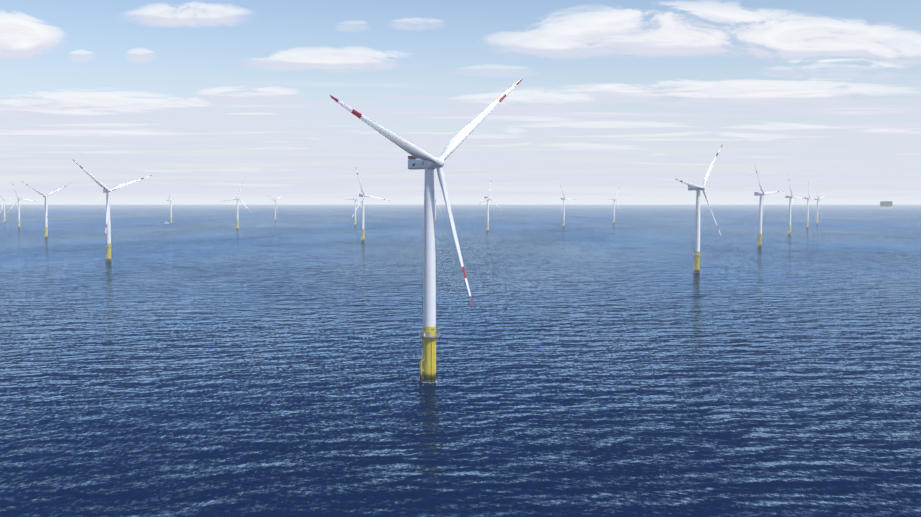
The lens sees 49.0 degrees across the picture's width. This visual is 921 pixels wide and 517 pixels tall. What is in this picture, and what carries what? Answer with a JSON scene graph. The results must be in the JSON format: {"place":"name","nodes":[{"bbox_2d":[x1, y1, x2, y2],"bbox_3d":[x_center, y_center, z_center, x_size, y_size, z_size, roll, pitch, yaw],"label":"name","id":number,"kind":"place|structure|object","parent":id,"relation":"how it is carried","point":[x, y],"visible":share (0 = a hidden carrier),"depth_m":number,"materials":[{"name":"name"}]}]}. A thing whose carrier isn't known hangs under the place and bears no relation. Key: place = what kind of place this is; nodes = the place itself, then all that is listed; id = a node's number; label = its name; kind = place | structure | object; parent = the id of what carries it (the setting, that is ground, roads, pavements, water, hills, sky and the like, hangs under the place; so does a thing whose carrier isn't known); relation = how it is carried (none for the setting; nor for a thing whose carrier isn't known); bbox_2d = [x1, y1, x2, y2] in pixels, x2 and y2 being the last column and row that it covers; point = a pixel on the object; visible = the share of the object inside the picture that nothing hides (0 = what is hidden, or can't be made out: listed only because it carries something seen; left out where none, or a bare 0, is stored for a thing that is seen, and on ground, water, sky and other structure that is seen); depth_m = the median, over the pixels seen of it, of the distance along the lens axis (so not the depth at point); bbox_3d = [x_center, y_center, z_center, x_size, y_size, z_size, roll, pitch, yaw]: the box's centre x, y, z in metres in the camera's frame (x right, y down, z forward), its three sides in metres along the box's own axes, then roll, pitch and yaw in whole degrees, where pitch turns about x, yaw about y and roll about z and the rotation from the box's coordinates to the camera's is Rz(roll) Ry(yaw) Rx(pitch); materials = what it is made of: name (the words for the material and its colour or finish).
{"place":"outdoors","nodes":[
{"label":"outdoors","id":0,"kind":"place"},
{"bbox_2d":[0,205,920,516],"bbox_3d":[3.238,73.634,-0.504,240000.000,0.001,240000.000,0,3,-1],"label":"sea","id":1,"kind":"structure","parent":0,"point":[266,359],"depth_m":469.53,"materials":[{"name":"liquid"}]},
{"bbox_2d":[0,195,17,221],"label":"wind turbine","id":2,"kind":"object","parent":1,"relation":"on","point":[4,205],"visible":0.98,"depth_m":4074.61,"materials":[{"name":"white paint"}]},
{"bbox_2d":[7,182,38,227],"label":"wind turbine","id":3,"kind":"object","parent":1,"relation":"on","point":[18,201],"visible":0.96,"depth_m":3127.16,"materials":[{"name":"white paint"}]},
{"bbox_2d":[23,182,69,237],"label":"wind turbine","id":4,"kind":"object","parent":1,"relation":"on","point":[46,219],"visible":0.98,"depth_m":2192.82,"materials":[{"name":"white paint"}]},
{"bbox_2d":[72,159,151,260],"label":"wind turbine","id":5,"kind":"object","parent":1,"relation":"on","point":[106,190],"visible":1,"depth_m":1292.71,"materials":[{"name":"white paint"}]},
{"bbox_2d":[167,195,173,222],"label":"wind turbine","id":6,"kind":"object","parent":1,"relation":"on","point":[169,200],"visible":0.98,"depth_m":3820.32,"materials":[{"name":"white paint"}]},
{"bbox_2d":[220,181,249,228],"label":"wind turbine","id":7,"kind":"object","parent":1,"relation":"on","point":[237,222],"visible":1,"depth_m":2956.03,"materials":[{"name":"white paint"}]},
{"bbox_2d":[268,193,284,219],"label":"wind turbine","id":8,"kind":"object","parent":1,"relation":"on","point":[275,204],"visible":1,"depth_m":4646.10,"materials":[{"name":"white paint"}]},
{"bbox_2d":[348,185,364,224],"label":"wind turbine","id":9,"kind":"object","parent":1,"relation":"on","point":[355,199],"visible":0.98,"depth_m":3486.25,"materials":[{"name":"white paint"}]},
{"bbox_2d":[352,169,387,240],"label":"wind turbine","id":10,"kind":"object","parent":1,"relation":"on","point":[363,195],"visible":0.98,"depth_m":1995.91,"materials":[{"name":"white paint"}]},
{"bbox_2d":[330,79,522,382],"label":"wind turbine","id":11,"kind":"object","parent":1,"relation":"on","point":[420,158],"visible":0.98,"depth_m":413.88,"materials":[{"name":"white paint"}]},
{"bbox_2d":[435,191,441,220],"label":"wind turbine","id":12,"kind":"object","parent":1,"relation":"on","point":[435,206],"visible":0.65,"depth_m":4487.39,"materials":[{"name":"white paint"}]},
{"bbox_2d":[479,177,503,230],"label":"wind turbine","id":13,"kind":"object","parent":1,"relation":"on","point":[487,199],"visible":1,"depth_m":2718.83,"materials":[{"name":"white paint"}]},
{"bbox_2d":[560,185,578,226],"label":"wind turbine","id":14,"kind":"object","parent":1,"relation":"on","point":[563,208],"visible":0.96,"depth_m":3283.55,"materials":[{"name":"white paint"}]},
{"bbox_2d":[607,187,621,222],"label":"wind turbine","id":15,"kind":"object","parent":1,"relation":"on","point":[614,207],"visible":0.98,"depth_m":3933.30,"materials":[{"name":"white paint"}]},
{"bbox_2d":[676,144,722,272],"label":"wind turbine","id":16,"kind":"object","parent":1,"relation":"on","point":[698,254],"visible":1,"depth_m":1073.04,"materials":[{"name":"white paint"}]},
{"bbox_2d":[754,167,781,246],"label":"wind turbine","id":17,"kind":"object","parent":1,"relation":"on","point":[763,194],"visible":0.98,"depth_m":1728.43,"materials":[{"name":"white paint"}]},
{"bbox_2d":[785,175,804,234],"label":"wind turbine","id":18,"kind":"object","parent":1,"relation":"on","point":[790,204],"visible":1,"depth_m":2422.43,"materials":[{"name":"white paint"}]},
{"bbox_2d":[804,179,817,227],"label":"wind turbine","id":19,"kind":"object","parent":1,"relation":"on","point":[807,209],"visible":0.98,"depth_m":3073.77,"materials":[{"name":"white paint"}]},
{"bbox_2d":[814,188,825,223],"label":"wind turbine","id":20,"kind":"object","parent":1,"relation":"on","point":[817,218],"visible":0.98,"depth_m":3707.95,"materials":[{"name":"white paint"}]},
{"bbox_2d":[880,201,892,209],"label":"offshore substation","id":21,"kind":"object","parent":1,"relation":"on","point":[883,204],"depth_m":13420.04,"materials":[{"name":"grey metal"}]},
{"bbox_2d":[0,0,920,204],"label":"sky","id":22,"kind":"structure","parent":0,"point":[202,98],"materials":[{"name":"blue"}]}
]}

